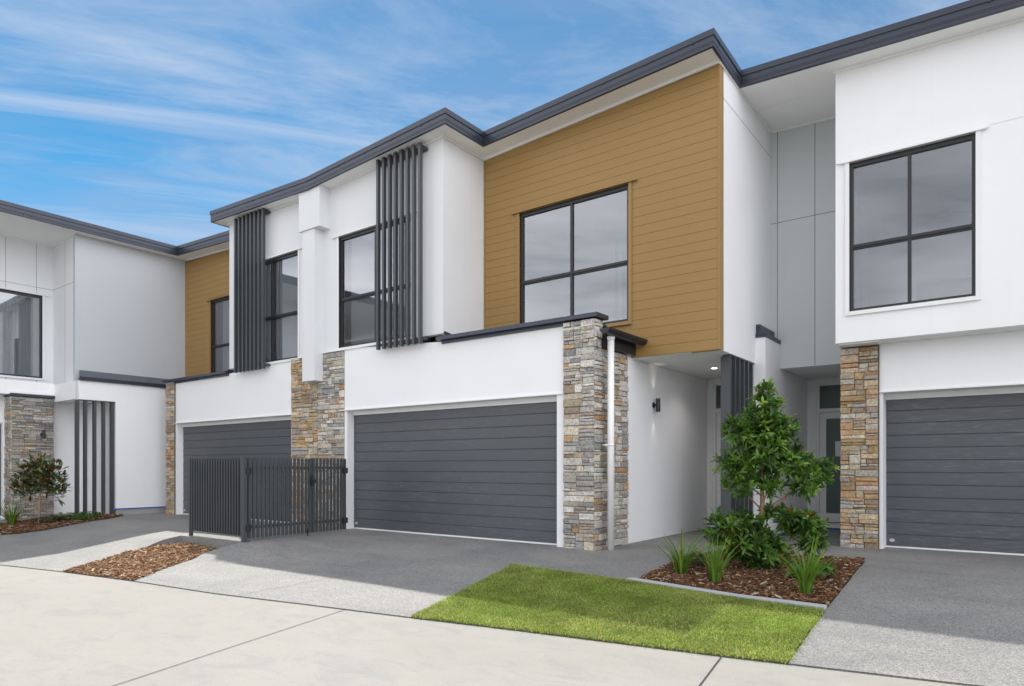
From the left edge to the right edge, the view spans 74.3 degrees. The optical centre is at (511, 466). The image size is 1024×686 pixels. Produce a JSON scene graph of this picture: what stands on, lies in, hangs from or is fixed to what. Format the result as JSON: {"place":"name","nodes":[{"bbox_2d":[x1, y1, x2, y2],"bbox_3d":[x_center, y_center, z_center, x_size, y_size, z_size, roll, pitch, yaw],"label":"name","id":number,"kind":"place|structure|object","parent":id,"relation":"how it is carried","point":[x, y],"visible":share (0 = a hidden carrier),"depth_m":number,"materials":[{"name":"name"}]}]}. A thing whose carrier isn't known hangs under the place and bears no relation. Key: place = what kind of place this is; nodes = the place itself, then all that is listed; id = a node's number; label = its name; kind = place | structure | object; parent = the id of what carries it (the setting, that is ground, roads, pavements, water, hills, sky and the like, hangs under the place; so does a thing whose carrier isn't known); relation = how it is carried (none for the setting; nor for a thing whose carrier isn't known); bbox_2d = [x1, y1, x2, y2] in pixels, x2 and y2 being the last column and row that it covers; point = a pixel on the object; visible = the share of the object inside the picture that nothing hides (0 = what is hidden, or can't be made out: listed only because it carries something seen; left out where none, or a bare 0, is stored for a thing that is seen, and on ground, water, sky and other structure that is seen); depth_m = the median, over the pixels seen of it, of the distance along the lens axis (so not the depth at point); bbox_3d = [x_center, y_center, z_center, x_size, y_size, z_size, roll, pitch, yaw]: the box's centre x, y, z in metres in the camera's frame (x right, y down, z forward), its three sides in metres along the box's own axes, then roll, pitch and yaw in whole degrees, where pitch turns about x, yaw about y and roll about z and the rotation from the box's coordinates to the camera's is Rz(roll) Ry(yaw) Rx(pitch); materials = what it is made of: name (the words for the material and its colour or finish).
{"place":"outdoors","nodes":[
{"label":"outdoors","id":0,"kind":"place"},
{"bbox_2d":[0,514,122,534],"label":"mulch","id":1,"kind":"object","parent":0,"point":[24,524],"visible":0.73,"depth_m":14.81,"materials":[{"name":"brown wood"}]},
{"bbox_2d":[0,498,36,525],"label":"strappy plant","id":2,"kind":"object","parent":1,"relation":"on","point":[11,519],"visible":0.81,"depth_m":15.01,"materials":[{"name":"green plant"}]},
{"bbox_2d":[6,453,69,523],"bbox_3d":[-10.436,0.486,14.893,1.345,1.609,0.766,0,0,-2],"label":"tree","id":3,"kind":"object","parent":1,"relation":"on","point":[39,468],"visible":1,"depth_m":14.88,"materials":[{"name":"green plant"}]},
{"bbox_2d":[37,514,66,522],"bbox_3d":[-10.234,1.163,14.987,0.468,0.231,0.550,0,0,37],"label":"shrub","id":4,"kind":"object","parent":1,"relation":"on","point":[57,518],"visible":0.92,"depth_m":14.99,"materials":[{"name":"green plant"}]},
{"bbox_2d":[51,512,80,518],"bbox_3d":[-10.094,1.129,15.346,0.616,0.229,0.652,0,0,37],"label":"shrub","id":5,"kind":"object","parent":1,"relation":"on","point":[71,515],"visible":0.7,"depth_m":15.28,"materials":[{"name":"green plant"}]},
{"bbox_2d":[70,513,97,519],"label":"shrub","id":6,"kind":"object","parent":1,"relation":"on","point":[88,514],"visible":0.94,"depth_m":15.12,"materials":[{"name":"green plant"}]},
{"bbox_2d":[76,511,104,517],"bbox_3d":[-9.703,1.112,15.515,0.605,0.214,0.611,0,0,-14],"label":"shrub","id":7,"kind":"object","parent":1,"relation":"on","point":[96,513],"visible":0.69,"depth_m":15.48,"materials":[{"name":"green plant"}]},
{"bbox_2d":[63,541,219,580],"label":"mulch","id":8,"kind":"object","parent":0,"point":[140,564],"visible":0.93,"depth_m":10.09,"materials":[{"name":"brown wood"}]},
{"bbox_2d":[0,512,300,571],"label":"driveway","id":9,"kind":"structure","parent":0,"point":[60,549],"depth_m":12.39,"materials":[{"name":"grey concrete"}]},
{"bbox_2d":[0,200,188,519],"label":"townhouse","id":10,"kind":"structure","parent":9,"relation":"on","point":[92,337],"depth_m":17.14,"materials":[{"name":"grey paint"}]},
{"bbox_2d":[0,424,0,516],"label":"garage door","id":11,"kind":"structure","parent":10,"relation":"in","point":[0,424],"depth_m":16.51,"materials":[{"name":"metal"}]},
{"bbox_2d":[0,289,41,377],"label":"window","id":12,"kind":"structure","parent":10,"relation":"in","point":[1,290],"depth_m":17.30,"materials":[{"name":"black metal"}]},
{"bbox_2d":[115,506,165,509],"bbox_3d":[-9.371,1.050,17.348,0.007,0.030,1.550,0,0,37],"label":"tape","id":13,"kind":"object","parent":10,"relation":"attached to","point":[139,508],"visible":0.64,"depth_m":17.19,"materials":[{"name":"blue plastic"}]},
{"bbox_2d":[163,177,317,524],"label":"townhouse","id":14,"kind":"structure","parent":9,"relation":"on","point":[240,389],"depth_m":15.00,"materials":[{"name":"grey paint"}]},
{"bbox_2d":[212,296,228,372],"bbox_3d":[-7.177,-3.370,17.480,2.137,2.140,0.073,0,0,37],"label":"window","id":15,"kind":"structure","parent":14,"relation":"in","point":[214,302],"depth_m":18.07,"materials":[{"name":"black metal"}]},
{"bbox_2d":[183,420,290,522],"bbox_3d":[-6.412,0.096,15.675,4.760,2.233,0.042,0,0,37],"label":"garage door","id":16,"kind":"structure","parent":14,"relation":"in","point":[269,439],"depth_m":15.47,"materials":[{"name":"metal"}]},
{"bbox_2d":[265,251,297,362],"bbox_3d":[-5.182,-3.370,14.611,1.995,2.230,0.073,0,0,37],"label":"window","id":17,"kind":"structure","parent":14,"relation":"in","point":[293,254],"depth_m":14.58,"materials":[{"name":"black metal"}]},
{"bbox_2d":[134,525,568,617],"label":"driveway","id":18,"kind":"structure","parent":0,"point":[233,565],"depth_m":9.13,"materials":[{"name":"grey concrete"}]},
{"bbox_2d":[189,457,249,542],"bbox_3d":[-4.915,0.552,11.291,1.800,1.415,0.130,0,0,37],"label":"fence","id":19,"kind":"object","parent":18,"relation":"on","point":[218,495],"visible":0.96,"depth_m":11.23,"materials":[{"name":"grey metal"}]},
{"bbox_2d":[245,458,315,537],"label":"gate","id":20,"kind":"structure","parent":19,"relation":"attached to","point":[309,479],"depth_m":11.30,"materials":[{"name":"grey metal"}]},
{"bbox_2d":[299,28,839,550],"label":"townhouse","id":21,"kind":"structure","parent":18,"relation":"on","point":[549,322],"depth_m":11.45,"materials":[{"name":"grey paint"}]},
{"bbox_2d":[312,459,347,531],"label":"gate","id":22,"kind":"structure","parent":21,"relation":"attached to","point":[335,520],"depth_m":12.12,"materials":[{"name":"grey metal"}]},
{"bbox_2d":[340,215,410,347],"bbox_3d":[-2.551,-3.397,12.642,1.992,2.175,0.073,0,0,37],"label":"window","id":23,"kind":"structure","parent":21,"relation":"in","point":[373,229],"depth_m":13.06,"materials":[{"name":"black metal"}]},
{"bbox_2d":[353,402,556,544],"bbox_3d":[-1.151,0.096,11.739,4.820,2.233,0.042,0,0,37],"label":"garage door","id":24,"kind":"structure","parent":21,"relation":"in","point":[487,472],"depth_m":11.51,"materials":[{"name":"metal"}]},
{"bbox_2d":[520,184,627,323],"bbox_3d":[1.022,-3.390,11.345,2.136,2.180,0.073,0,0,37],"label":"window","id":25,"kind":"structure","parent":21,"relation":"in","point":[572,273],"depth_m":11.35,"materials":[{"name":"black metal"}]},
{"bbox_2d":[716,413,720,514],"bbox_3d":[4.345,0.007,12.875,0.920,2.115,0.099,0,0,37],"label":"front door","id":26,"kind":"structure","parent":21,"relation":"in","point":[718,415],"depth_m":13.13,"materials":[{"name":"glass"}]},
{"bbox_2d":[0,565,966,685],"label":"road","id":27,"kind":"structure","parent":0,"point":[62,629],"depth_m":5.57,"materials":[{"name":"concrete"}]},
{"bbox_2d":[113,609,344,685],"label":"road joint","id":28,"kind":"object","parent":27,"relation":"on","point":[226,648],"visible":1,"depth_m":5.69,"materials":[{"name":"grey concrete"}]},
{"bbox_2d":[215,593,299,603],"bbox_3d":[-2.838,1.457,7.492,1.342,0.013,0.012,0,0,28],"label":"road edge joint","id":29,"kind":"object","parent":27,"relation":"on","point":[257,598],"visible":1,"depth_m":7.47,"materials":[{"name":"grey concrete"}]},
{"bbox_2d":[300,603,406,616],"bbox_3d":[-1.610,1.444,6.816,1.461,0.014,0.012,0,0,29],"label":"road edge joint","id":30,"kind":"object","parent":27,"relation":"on","point":[356,610],"visible":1,"depth_m":6.84,"materials":[{"name":"grey concrete"}]},
{"bbox_2d":[412,617,514,629],"bbox_3d":[-0.474,1.433,6.193,1.130,0.012,0.012,0,0,28],"label":"road edge joint","id":31,"kind":"object","parent":27,"relation":"on","point":[464,623],"visible":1,"depth_m":6.17,"materials":[{"name":"grey concrete"}]},
{"bbox_2d":[521,630,720,655],"bbox_3d":[0.797,1.420,5.488,1.777,0.016,0.012,0,0,29],"label":"road edge joint","id":32,"kind":"object","parent":27,"relation":"on","point":[623,643],"visible":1,"depth_m":5.42,"materials":[{"name":"grey concrete"}]},
{"bbox_2d":[699,657,720,685],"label":"road joint","id":33,"kind":"object","parent":27,"relation":"on","point":[710,671],"visible":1,"depth_m":4.75,"materials":[{"name":"grey concrete"}]},
{"bbox_2d":[722,655,787,663],"bbox_3d":[1.772,1.410,4.944,0.457,0.005,0.012,0,0,28],"label":"road edge joint","id":34,"kind":"object","parent":27,"relation":"on","point":[755,659],"visible":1,"depth_m":4.94,"materials":[{"name":"grey concrete"}]},
{"bbox_2d":[788,663,981,685],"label":"road edge joint","id":35,"kind":"object","parent":27,"relation":"on","point":[885,674],"visible":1,"depth_m":4.55,"materials":[{"name":"grey concrete"}]},
{"bbox_2d":[0,0,967,245],"label":"sky","id":36,"kind":"structure","parent":0,"point":[142,118],"materials":[{"name":"blue"}]},
{"bbox_2d":[410,562,824,664],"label":"lawn","id":37,"kind":"structure","parent":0,"point":[590,615],"depth_m":6.27,"materials":[{"name":"green plant"}]},
{"bbox_2d":[627,577,826,613],"bbox_3d":[2.081,1.308,6.908,2.142,0.100,0.159,0,0,44],"label":"edging","id":38,"kind":"object","parent":37,"relation":"on","point":[788,602],"visible":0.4,"depth_m":6.73,"materials":[{"name":"concrete"}]},
{"bbox_2d":[515,528,886,579],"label":"path","id":39,"kind":"structure","parent":0,"point":[626,561],"depth_m":9.24,"materials":[{"name":"grey concrete"}]},
{"bbox_2d":[638,550,864,607],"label":"mulch","id":40,"kind":"object","parent":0,"point":[760,583],"visible":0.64,"depth_m":7.36,"materials":[{"name":"brown wood"}]},
{"bbox_2d":[629,527,739,573],"bbox_3d":[1.919,0.915,7.656,1.340,0.712,1.142,0,0,37],"label":"strappy plant","id":41,"kind":"object","parent":40,"relation":"on","point":[682,564],"visible":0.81,"depth_m":7.70,"materials":[{"name":"green plant"}]},
{"bbox_2d":[671,551,709,568],"bbox_3d":[2.162,1.135,8.147,0.472,0.224,0.509,0,0,37],"label":"shrub","id":42,"kind":"object","parent":40,"relation":"on","point":[698,559],"visible":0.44,"depth_m":8.09,"materials":[{"name":"green plant"}]},
{"bbox_2d":[685,537,739,583],"bbox_3d":[2.211,0.995,7.392,0.717,0.574,0.875,0,0,7],"label":"strappy plant","id":43,"kind":"object","parent":40,"relation":"on","point":[715,566],"visible":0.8,"depth_m":7.29,"materials":[{"name":"green plant"}]},
{"bbox_2d":[697,376,840,569],"bbox_3d":[3.023,0.133,7.963,1.742,2.381,0.758,0,0,-1],"label":"tree","id":44,"kind":"object","parent":40,"relation":"on","point":[763,435],"visible":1,"depth_m":7.83,"materials":[{"name":"green plant"}]},
{"bbox_2d":[758,531,858,594],"bbox_3d":[2.949,0.959,6.678,1.001,0.659,1.068,0,0,37],"label":"strappy plant","id":45,"kind":"object","parent":40,"relation":"on","point":[808,573],"visible":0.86,"depth_m":6.63,"materials":[{"name":"green plant"}]},
{"bbox_2d":[783,556,836,578],"bbox_3d":[3.256,1.104,7.300,0.618,0.290,0.521,0,0,-31],"label":"shrub","id":46,"kind":"object","parent":40,"relation":"on","point":[826,570],"visible":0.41,"depth_m":7.22,"materials":[{"name":"green plant"}]},
{"bbox_2d":[788,547,1023,685],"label":"driveway","id":47,"kind":"structure","parent":0,"point":[957,617],"depth_m":5.71,"materials":[{"name":"grey concrete"}]},
{"bbox_2d":[740,0,1023,555],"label":"townhouse","id":48,"kind":"structure","parent":47,"relation":"on","point":[897,238],"depth_m":9.77,"materials":[{"name":"white paint"}]},
{"bbox_2d":[820,412,840,521],"bbox_3d":[6.380,0.008,12.874,0.940,2.115,0.040,0,0,37],"label":"front door","id":49,"kind":"structure","parent":48,"relation":"in","point":[830,495],"depth_m":13.03,"materials":[{"name":"grey glass"}]},
{"bbox_2d":[835,441,840,455],"bbox_3d":[6.281,-0.345,12.900,0.200,0.290,0.004,0,0,37],"label":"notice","id":50,"kind":"object","parent":48,"relation":"attached to","point":[837,447],"visible":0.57,"depth_m":12.93,"materials":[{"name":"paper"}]},
{"bbox_2d":[850,133,975,310],"bbox_3d":[5.529,-3.325,9.385,1.511,2.160,0.073,0,0,37],"label":"window","id":51,"kind":"structure","parent":48,"relation":"in","point":[971,137],"depth_m":9.37,"materials":[{"name":"black metal"}]},
{"bbox_2d":[886,393,1023,555],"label":"garage door","id":52,"kind":"structure","parent":48,"relation":"in","point":[955,465],"depth_m":9.59,"materials":[{"name":"metal"}]}
]}

